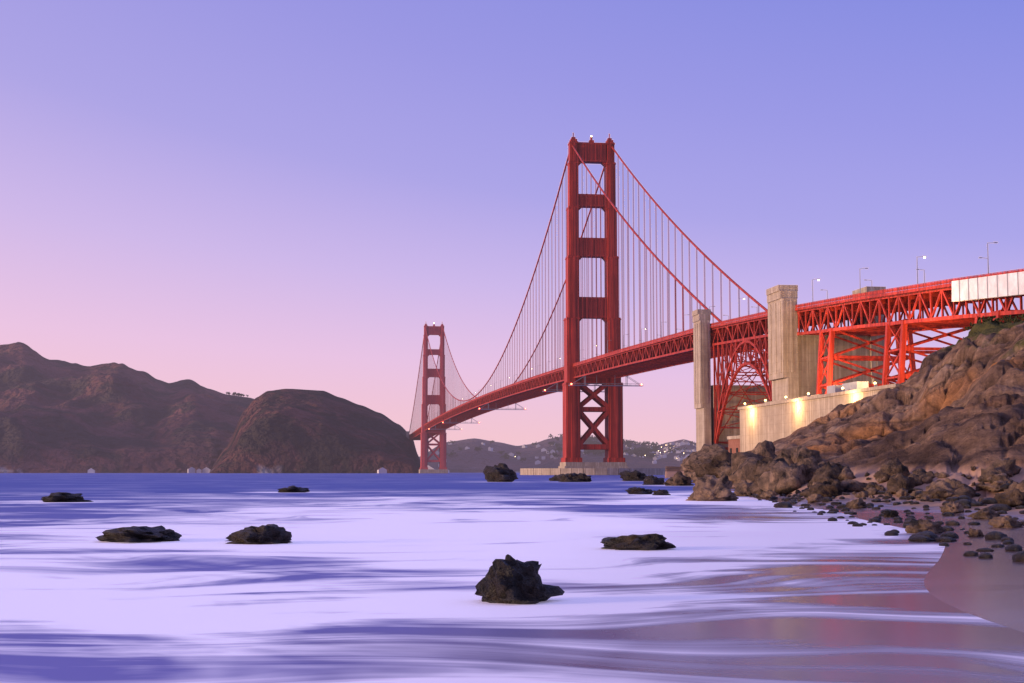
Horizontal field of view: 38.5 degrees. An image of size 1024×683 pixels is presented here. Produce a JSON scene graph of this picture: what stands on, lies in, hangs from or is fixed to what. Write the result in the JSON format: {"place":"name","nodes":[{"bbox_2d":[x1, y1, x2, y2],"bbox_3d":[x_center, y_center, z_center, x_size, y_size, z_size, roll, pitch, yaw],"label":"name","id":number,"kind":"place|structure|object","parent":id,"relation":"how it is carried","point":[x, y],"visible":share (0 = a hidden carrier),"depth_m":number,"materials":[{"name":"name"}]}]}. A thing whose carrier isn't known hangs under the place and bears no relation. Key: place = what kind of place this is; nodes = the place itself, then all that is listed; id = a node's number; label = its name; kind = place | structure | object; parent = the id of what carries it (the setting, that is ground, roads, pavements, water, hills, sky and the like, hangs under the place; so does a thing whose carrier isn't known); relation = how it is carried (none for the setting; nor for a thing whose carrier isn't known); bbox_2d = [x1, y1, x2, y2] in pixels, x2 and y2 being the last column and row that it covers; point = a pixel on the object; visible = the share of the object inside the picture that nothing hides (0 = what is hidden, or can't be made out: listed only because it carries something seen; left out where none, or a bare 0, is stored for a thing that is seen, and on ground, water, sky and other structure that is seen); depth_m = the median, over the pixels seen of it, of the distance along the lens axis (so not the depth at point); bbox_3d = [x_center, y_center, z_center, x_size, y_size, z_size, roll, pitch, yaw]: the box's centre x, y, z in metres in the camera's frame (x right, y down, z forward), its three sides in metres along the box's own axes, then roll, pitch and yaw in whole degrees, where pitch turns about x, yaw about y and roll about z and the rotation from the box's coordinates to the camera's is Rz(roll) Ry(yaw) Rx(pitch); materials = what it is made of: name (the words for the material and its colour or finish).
{"place":"outdoors","nodes":[
{"label":"outdoors","id":0,"kind":"place"},
{"bbox_2d":[0,342,253,472],"bbox_3d":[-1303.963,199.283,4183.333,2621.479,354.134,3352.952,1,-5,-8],"label":"marin headlands","id":1,"kind":"structure","parent":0,"point":[58,416],"depth_m":3136.43,"materials":[{"name":"stone"}]},
{"bbox_2d":[209,389,419,472],"bbox_3d":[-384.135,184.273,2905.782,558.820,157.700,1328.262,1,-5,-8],"label":"hill","id":2,"kind":"structure","parent":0,"point":[295,431],"depth_m":2382.24,"materials":[{"name":"stone"}]},
{"bbox_2d":[0,473,1023,682],"bbox_3d":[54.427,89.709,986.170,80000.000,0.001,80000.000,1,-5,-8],"label":"sea water","id":3,"kind":"structure","parent":0,"point":[369,577],"depth_m":25.07,"materials":[{"name":"liquid"}]},
{"bbox_2d":[41,492,93,501],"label":"boulder","id":4,"kind":"object","parent":3,"relation":"in","point":[62,497],"visible":0.81,"depth_m":97.47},
{"bbox_2d":[95,525,181,542],"bbox_3d":[-10.790,5.622,42.697,2.543,0.532,2.773,-3,-6,29],"label":"boulder","id":5,"kind":"object","parent":3,"relation":"in","point":[139,534],"visible":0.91,"depth_m":41.86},
{"bbox_2d":[226,524,291,544],"bbox_3d":[-7.162,5.484,41.453,1.964,0.649,1.894,1,-5,-8],"label":"boulder","id":6,"kind":"object","parent":3,"relation":"in","point":[268,534],"visible":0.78,"depth_m":40.96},
{"bbox_2d":[277,485,309,492],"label":"boulder","id":7,"kind":"object","parent":3,"relation":"in","point":[292,489],"visible":0.94,"depth_m":143.16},
{"bbox_2d":[406,431,428,465],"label":"pylon","id":8,"kind":"object","parent":3,"relation":"in","point":[407,434],"visible":0.29,"depth_m":2585.75,"materials":[{"name":"concrete"}]},
{"bbox_2d":[419,469,447,472],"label":"tower pier","id":9,"kind":"structure","parent":3,"relation":"in","point":[433,470],"depth_m":2236.74,"materials":[{"name":"concrete"}]},
{"bbox_2d":[420,323,446,468],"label":"tower","id":10,"kind":"structure","parent":9,"relation":"on","point":[426,444],"depth_m":2254.72,"materials":[{"name":"metal"}]},
{"bbox_2d":[409,141,767,433],"bbox_3d":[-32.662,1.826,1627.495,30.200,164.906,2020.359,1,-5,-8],"label":"cables","id":11,"kind":"object","parent":10,"relation":"attached to","point":[697,248],"visible":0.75,"depth_m":928.50,"materials":[{"name":"red metal"}]},
{"bbox_2d":[411,155,748,431],"bbox_3d":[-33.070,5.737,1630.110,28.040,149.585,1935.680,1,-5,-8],"label":"suspender ropes","id":12,"kind":"object","parent":11,"relation":"hanging from","point":[450,384],"visible":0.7,"depth_m":973.71,"materials":[{"name":"red metal"}]},
{"bbox_2d":[409,269,1023,439],"bbox_3d":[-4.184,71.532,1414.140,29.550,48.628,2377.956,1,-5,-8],"label":"deck truss","id":13,"kind":"object","parent":12,"relation":"hanging from","point":[666,354],"visible":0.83,"depth_m":585.52,"materials":[{"name":"red metal"}]},
{"bbox_2d":[428,375,642,429],"bbox_3d":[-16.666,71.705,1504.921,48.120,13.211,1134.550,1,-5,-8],"label":"maintenance travellers","id":14,"kind":"object","parent":13,"relation":"on","point":[557,389],"visible":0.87,"depth_m":1048.24,"materials":[{"name":"grey metal"}]},
{"bbox_2d":[410,287,951,435],"bbox_3d":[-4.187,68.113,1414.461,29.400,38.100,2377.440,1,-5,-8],"label":"road deck","id":15,"kind":"structure","parent":13,"relation":"on","point":[689,334],"depth_m":689.55,"materials":[{"name":"metal"}]},
{"bbox_2d":[412,242,997,432],"bbox_3d":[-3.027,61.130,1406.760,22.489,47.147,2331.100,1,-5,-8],"label":"street lamps","id":16,"kind":"object","parent":15,"relation":"on","point":[917,269],"visible":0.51,"depth_m":574.44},
{"bbox_2d":[952,271,1023,301],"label":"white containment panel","id":17,"kind":"object","parent":13,"relation":"attached to","point":[1001,285],"visible":1,"depth_m":378.55,"materials":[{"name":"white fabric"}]},
{"bbox_2d":[483,463,517,481],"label":"boulder","id":18,"kind":"object","parent":3,"relation":"in","point":[501,472],"visible":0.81,"depth_m":293.58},
{"bbox_2d":[475,554,563,603],"bbox_3d":[0.143,3.736,22.663,1.454,0.900,1.171,1,-5,-8],"label":"boulder","id":19,"kind":"object","parent":3,"relation":"in","point":[509,579],"visible":0.85,"depth_m":22.37,"materials":[{"name":"stone"}]},
{"bbox_2d":[549,475,558,480],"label":"boulder","id":20,"kind":"object","parent":3,"relation":"in","point":[554,478],"visible":0.51,"depth_m":323.93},
{"bbox_2d":[557,473,577,481],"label":"boulder","id":21,"kind":"object","parent":3,"relation":"in","point":[564,477],"visible":0.79,"depth_m":293.23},
{"bbox_2d":[571,473,591,481],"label":"boulder","id":22,"kind":"object","parent":3,"relation":"in","point":[582,477],"visible":0.83,"depth_m":293.19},
{"bbox_2d":[520,462,664,474],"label":"tower pier","id":23,"kind":"structure","parent":3,"relation":"in","point":[601,468],"depth_m":954.62,"materials":[{"name":"concrete"}]},
{"bbox_2d":[561,133,624,461],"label":"tower","id":24,"kind":"structure","parent":23,"relation":"on","point":[591,151],"depth_m":991.38,"materials":[{"name":"red metal"}]},
{"bbox_2d":[619,470,646,480],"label":"boulder","id":25,"kind":"object","parent":3,"relation":"in","point":[634,475],"visible":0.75,"depth_m":323.03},
{"bbox_2d":[600,533,675,549],"bbox_3d":[3.248,5.240,38.289,2.041,0.508,1.986,1,-5,-8],"label":"boulder","id":26,"kind":"object","parent":3,"relation":"in","point":[655,541],"visible":0.91,"depth_m":37.76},
{"bbox_2d":[625,487,652,493],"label":"boulder","id":27,"kind":"object","parent":3,"relation":"in","point":[635,490],"visible":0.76,"depth_m":132.12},
{"bbox_2d":[642,475,664,484],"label":"boulder","id":28,"kind":"object","parent":3,"relation":"in","point":[650,480],"visible":0.81,"depth_m":227.91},
{"bbox_2d":[652,489,670,494],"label":"boulder","id":29,"kind":"object","parent":3,"relation":"in","point":[661,492],"visible":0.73,"depth_m":126.63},
{"bbox_2d":[663,471,693,485],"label":"boulder","id":30,"kind":"object","parent":3,"relation":"in","point":[678,478],"visible":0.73,"depth_m":212.09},
{"bbox_2d":[0,0,1023,456],"label":"sky","id":31,"kind":"structure","parent":0,"point":[252,198],"materials":[{"name":"purple"}]},
{"bbox_2d":[419,437,695,472],"bbox_3d":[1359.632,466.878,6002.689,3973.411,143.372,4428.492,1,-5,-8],"label":"hills","id":32,"kind":"structure","parent":0,"point":[470,460],"depth_m":4559.36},
{"bbox_2d":[88,440,695,472],"bbox_3d":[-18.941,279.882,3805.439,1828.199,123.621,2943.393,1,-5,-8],"label":"hillside houses","id":33,"kind":"structure","parent":32,"relation":"on","point":[658,455],"depth_m":4574.78,"materials":[{"name":"grey"}]},
{"bbox_2d":[226,392,695,462],"bbox_3d":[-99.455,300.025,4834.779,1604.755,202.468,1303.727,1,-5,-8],"label":"hill trees","id":34,"kind":"object","parent":32,"relation":"on","point":[643,451],"visible":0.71,"depth_m":4857.43,"materials":[{"name":"green plant"}]},
{"bbox_2d":[713,337,771,449],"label":"steel arch","id":35,"kind":"structure","parent":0,"point":[758,364],"depth_m":622.56,"materials":[{"name":"red metal"}]},
{"bbox_2d":[665,320,1023,632],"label":"rocky shore","id":36,"kind":"structure","parent":0,"point":[955,411],"depth_m":108.30,"materials":[{"name":"stone"}]},
{"bbox_2d":[681,463,693,473],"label":"rock","id":37,"kind":"object","parent":36,"relation":"on","point":[685,470],"visible":0.25,"depth_m":433.54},
{"bbox_2d":[684,472,692,479],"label":"boulder","id":38,"kind":"object","parent":36,"relation":"on","point":[688,474],"visible":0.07,"depth_m":304.63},
{"bbox_2d":[691,471,696,482],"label":"rock","id":39,"kind":"object","parent":36,"relation":"on","point":[693,477],"visible":0.09,"depth_m":235.06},
{"bbox_2d":[689,460,700,469],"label":"rock","id":40,"kind":"object","parent":36,"relation":"on","point":[694,464],"visible":0.18,"depth_m":336.49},
{"bbox_2d":[682,444,710,468],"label":"rock","id":41,"kind":"object","parent":36,"relation":"on","point":[701,453],"visible":0.21,"depth_m":361.05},
{"bbox_2d":[698,444,724,464],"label":"rock","id":42,"kind":"object","parent":36,"relation":"on","point":[714,450],"visible":0.2,"depth_m":323.60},
{"bbox_2d":[686,475,738,500],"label":"boulder","id":43,"kind":"object","parent":36,"relation":"on","point":[709,488],"visible":0.9,"depth_m":101.36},
{"bbox_2d":[694,449,732,477],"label":"boulder","id":44,"kind":"object","parent":36,"relation":"on","point":[714,464],"visible":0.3,"depth_m":201.74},
{"bbox_2d":[717,463,728,476],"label":"rock","id":45,"kind":"object","parent":36,"relation":"on","point":[720,470],"visible":0.13,"depth_m":195.86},
{"bbox_2d":[720,465,734,482],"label":"rock","id":46,"kind":"object","parent":36,"relation":"on","point":[726,471],"visible":0.15,"depth_m":176.85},
{"bbox_2d":[692,309,770,450],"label":"pylon","id":47,"kind":"object","parent":36,"relation":"on","point":[702,361],"visible":0.44,"depth_m":644.72,"materials":[{"name":"concrete"}]},
{"bbox_2d":[727,435,739,452],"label":"small brick building","id":48,"kind":"structure","parent":36,"relation":"on","point":[733,444],"depth_m":603.45,"materials":[{"name":"brick"}]},
{"bbox_2d":[733,480,753,495],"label":"boulder","id":49,"kind":"object","parent":36,"relation":"on","point":[742,487],"visible":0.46,"depth_m":120.94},
{"bbox_2d":[730,457,760,482],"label":"boulder","id":50,"kind":"object","parent":36,"relation":"on","point":[738,476],"visible":0.31,"depth_m":160.36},
{"bbox_2d":[730,451,762,479],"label":"boulder","id":51,"kind":"object","parent":36,"relation":"on","point":[738,459],"visible":0.25,"depth_m":173.43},
{"bbox_2d":[744,457,773,481],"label":"boulder","id":52,"kind":"object","parent":36,"relation":"on","point":[750,468],"visible":0.26,"depth_m":127.27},
{"bbox_2d":[752,440,776,458],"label":"boulder","id":53,"kind":"object","parent":36,"relation":"on","point":[765,448],"visible":0.39,"depth_m":174.52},
{"bbox_2d":[747,458,788,496],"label":"boulder","id":54,"kind":"object","parent":36,"relation":"on","point":[754,488],"visible":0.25,"depth_m":110.82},
{"bbox_2d":[760,490,778,497],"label":"boulder","id":55,"kind":"object","parent":36,"relation":"on","point":[767,494],"visible":0.81,"depth_m":106.79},
{"bbox_2d":[757,461,804,496],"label":"boulder","id":56,"kind":"object","parent":36,"relation":"on","point":[794,476],"visible":0.68,"depth_m":107.78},
{"bbox_2d":[774,452,791,459],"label":"boulder","id":57,"kind":"object","parent":36,"relation":"on","point":[779,455],"visible":0.13,"depth_m":119.58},
{"bbox_2d":[781,446,796,464],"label":"boulder","id":58,"kind":"object","parent":36,"relation":"on","point":[785,456],"visible":0.19,"depth_m":119.17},
{"bbox_2d":[778,472,801,494],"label":"boulder","id":59,"kind":"object","parent":36,"relation":"on","point":[782,479],"visible":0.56,"depth_m":107.44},
{"bbox_2d":[791,445,802,463],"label":"boulder","id":60,"kind":"object","parent":36,"relation":"on","point":[794,457],"visible":0.22,"depth_m":118.72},
{"bbox_2d":[789,463,808,483],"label":"boulder","id":61,"kind":"object","parent":36,"relation":"on","point":[802,468],"visible":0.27,"depth_m":108.26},
{"bbox_2d":[711,335,898,451],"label":"anchorage housing","id":62,"kind":"object","parent":36,"relation":"on","point":[772,421],"visible":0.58,"depth_m":526.91,"materials":[{"name":"concrete"}]},
{"bbox_2d":[744,384,877,405],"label":"wall lights","id":63,"kind":"object","parent":62,"relation":"on","point":[875,385],"visible":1,"depth_m":460.53,"materials":[{"name":"grey metal"}]},
{"bbox_2d":[796,455,820,481],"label":"boulder","id":64,"kind":"object","parent":36,"relation":"on","point":[811,465],"visible":0.27,"depth_m":108.63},
{"bbox_2d":[796,446,821,462],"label":"boulder","id":65,"kind":"object","parent":36,"relation":"on","point":[803,452],"visible":0.34,"depth_m":113.16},
{"bbox_2d":[806,493,821,501],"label":"boulder","id":66,"kind":"object","parent":36,"relation":"on","point":[815,497],"visible":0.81,"depth_m":87.91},
{"bbox_2d":[800,478,843,497],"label":"boulder","id":67,"kind":"object","parent":36,"relation":"on","point":[831,487],"visible":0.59,"depth_m":96.92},
{"bbox_2d":[766,285,885,400],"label":"pylon","id":68,"kind":"object","parent":36,"relation":"on","point":[783,341],"visible":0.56,"depth_m":535.11,"materials":[{"name":"concrete"}]},
{"bbox_2d":[810,461,841,483],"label":"boulder","id":69,"kind":"object","parent":36,"relation":"on","point":[826,472],"visible":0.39,"depth_m":103.23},
{"bbox_2d":[829,462,843,469],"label":"boulder","id":70,"kind":"object","parent":36,"relation":"on","point":[837,464],"visible":0.16,"depth_m":108.11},
{"bbox_2d":[838,465,853,479],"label":"boulder","id":71,"kind":"object","parent":36,"relation":"on","point":[846,473],"visible":0.77,"depth_m":102.63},
{"bbox_2d":[840,479,867,490],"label":"boulder","id":72,"kind":"object","parent":36,"relation":"on","point":[845,484],"visible":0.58,"depth_m":97.58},
{"bbox_2d":[845,498,867,507],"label":"boulder","id":73,"kind":"object","parent":36,"relation":"on","point":[858,503],"visible":0.9,"depth_m":77.52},
{"bbox_2d":[854,491,868,497],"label":"rock","id":74,"kind":"object","parent":36,"relation":"on","point":[861,494],"visible":0.88,"depth_m":85.56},
{"bbox_2d":[867,487,878,495],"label":"boulder","id":75,"kind":"object","parent":36,"relation":"on","point":[872,491],"visible":0.88,"depth_m":93.48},
{"bbox_2d":[864,482,885,490],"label":"boulder","id":76,"kind":"object","parent":36,"relation":"on","point":[875,485],"visible":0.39,"depth_m":96.30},
{"bbox_2d":[876,476,884,482],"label":"boulder","id":77,"kind":"object","parent":36,"relation":"on","point":[882,480],"visible":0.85,"depth_m":99.08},
{"bbox_2d":[875,469,889,481],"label":"boulder","id":78,"kind":"object","parent":36,"relation":"on","point":[882,474],"visible":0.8,"depth_m":99.31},
{"bbox_2d":[751,483,1023,561],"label":"rocks","id":79,"kind":"object","parent":36,"relation":"on","point":[966,502],"visible":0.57,"depth_m":62.45,"materials":[{"name":"stone"}]},
{"bbox_2d":[884,492,892,497],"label":"rock","id":80,"kind":"object","parent":36,"relation":"on","point":[888,494],"visible":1,"depth_m":82.74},
{"bbox_2d":[883,510,899,516],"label":"boulder","id":81,"kind":"object","parent":36,"relation":"on","point":[891,513],"visible":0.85,"depth_m":63.79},
{"bbox_2d":[879,457,908,475],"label":"boulder","id":82,"kind":"object","parent":36,"relation":"on","point":[888,466],"visible":0.56,"depth_m":99.05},
{"bbox_2d":[887,472,914,492],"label":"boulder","id":83,"kind":"object","parent":36,"relation":"on","point":[898,482],"visible":0.73,"depth_m":92.11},
{"bbox_2d":[896,488,907,496],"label":"boulder","id":84,"kind":"object","parent":36,"relation":"on","point":[901,492],"visible":0.72,"depth_m":91.11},
{"bbox_2d":[908,474,923,486],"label":"boulder","id":85,"kind":"object","parent":36,"relation":"on","point":[918,480],"visible":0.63,"depth_m":93.72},
{"bbox_2d":[912,468,926,474],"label":"boulder","id":86,"kind":"object","parent":36,"relation":"on","point":[918,470],"visible":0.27,"depth_m":95.93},
{"bbox_2d":[816,309,1023,393],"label":"viaduct bents","id":87,"kind":"object","parent":36,"relation":"on","point":[903,337],"visible":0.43,"depth_m":495.94,"materials":[{"name":"red metal"}]},
{"bbox_2d":[905,519,945,533],"bbox_3d":[13.566,6.106,48.144,1.274,0.558,1.027,3,-6,-33],"label":"boulder","id":88,"kind":"object","parent":36,"relation":"on","point":[919,525],"visible":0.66,"depth_m":47.93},
{"bbox_2d":[921,495,929,500],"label":"rock","id":89,"kind":"object","parent":36,"relation":"on","point":[926,497],"visible":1,"depth_m":75.90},
{"bbox_2d":[919,474,932,483],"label":"boulder","id":90,"kind":"object","parent":36,"relation":"on","point":[926,479],"visible":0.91,"depth_m":93.59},
{"bbox_2d":[925,471,934,478],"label":"boulder","id":91,"kind":"object","parent":36,"relation":"on","point":[930,473],"visible":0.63,"depth_m":94.57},
{"bbox_2d":[926,481,936,490],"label":"boulder","id":92,"kind":"object","parent":36,"relation":"on","point":[931,485],"visible":0.16,"depth_m":89.88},
{"bbox_2d":[915,487,954,500],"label":"boulder","id":93,"kind":"object","parent":36,"relation":"on","point":[941,494],"visible":0.59,"depth_m":85.94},
{"bbox_2d":[928,480,951,490],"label":"boulder","id":94,"kind":"object","parent":36,"relation":"on","point":[939,483],"visible":0.27,"depth_m":87.14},
{"bbox_2d":[936,484,954,492],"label":"boulder","id":95,"kind":"object","parent":36,"relation":"on","point":[947,488],"visible":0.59,"depth_m":86.20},
{"bbox_2d":[944,478,956,487],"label":"boulder","id":96,"kind":"object","parent":36,"relation":"on","point":[951,482],"visible":0.2,"depth_m":89.50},
{"bbox_2d":[939,500,963,512],"bbox_3d":[19.388,7.342,64.651,1.092,0.683,1.091,1,-5,-8],"label":"boulder","id":97,"kind":"object","parent":36,"relation":"on","point":[951,506],"visible":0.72,"depth_m":64.34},
{"bbox_2d":[955,480,966,486],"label":"boulder","id":98,"kind":"object","parent":36,"relation":"on","point":[958,483],"visible":0.3,"depth_m":87.09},
{"bbox_2d":[952,485,975,498],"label":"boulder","id":99,"kind":"object","parent":36,"relation":"on","point":[963,490],"visible":0.54,"depth_m":85.90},
{"bbox_2d":[968,528,984,536],"bbox_3d":[14.176,5.864,44.859,0.546,0.330,0.475,3,-6,-34],"label":"boulder","id":100,"kind":"object","parent":36,"relation":"on","point":[975,533],"visible":0.81,"depth_m":44.71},
{"bbox_2d":[978,475,985,481],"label":"boulder","id":101,"kind":"object","parent":36,"relation":"on","point":[980,478],"visible":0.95,"depth_m":88.19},
{"bbox_2d":[967,507,999,518],"bbox_3d":[18.984,6.885,58.700,1.154,0.557,1.282,2,-5,-22],"label":"boulder","id":102,"kind":"object","parent":36,"relation":"on","point":[986,513],"visible":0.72,"depth_m":58.52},
{"bbox_2d":[981,464,1003,481],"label":"rock","id":103,"kind":"object","parent":36,"relation":"on","point":[990,470],"visible":0.61,"depth_m":88.16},
{"bbox_2d":[963,314,1023,337],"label":"bushes","id":104,"kind":"object","parent":36,"relation":"on","point":[1009,319],"visible":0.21,"depth_m":237.32,"materials":[{"name":"green plant"}]},
{"bbox_2d":[979,480,1007,490],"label":"boulder","id":105,"kind":"object","parent":36,"relation":"on","point":[994,485],"visible":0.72,"depth_m":86.12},
{"bbox_2d":[975,481,984,489],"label":"rock","id":106,"kind":"object","parent":105,"relation":"on","point":[978,484],"visible":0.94,"depth_m":87.26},
{"bbox_2d":[987,473,1010,482],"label":"rock","id":107,"kind":"object","parent":36,"relation":"on","point":[1000,476],"visible":0.57,"depth_m":87.00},
{"bbox_2d":[988,515,1023,527],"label":"boulder","id":108,"kind":"object","parent":36,"relation":"on","point":[1007,521],"visible":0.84,"depth_m":50.63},
{"bbox_2d":[992,458,1021,476],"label":"rock","id":109,"kind":"object","parent":36,"relation":"on","point":[1008,467],"visible":0.65,"depth_m":88.67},
{"bbox_2d":[994,488,1023,506],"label":"boulder","id":110,"kind":"object","parent":36,"relation":"on","point":[1013,497],"visible":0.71,"depth_m":65.44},
{"bbox_2d":[1004,481,1018,492],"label":"rock","id":111,"kind":"object","parent":36,"relation":"on","point":[1013,485],"visible":0.22,"depth_m":69.75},
{"bbox_2d":[1016,480,1023,491],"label":"rock","id":112,"kind":"object","parent":36,"relation":"on","point":[1020,486],"visible":0.23,"depth_m":69.55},
{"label":"rubble","id":113,"kind":"object","parent":36,"relation":"on","visible":0},
{"bbox_2d":[937,472,948,477],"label":"rock","id":114,"kind":"object","parent":113,"relation":"on","point":[941,474],"visible":0.95,"depth_m":93.42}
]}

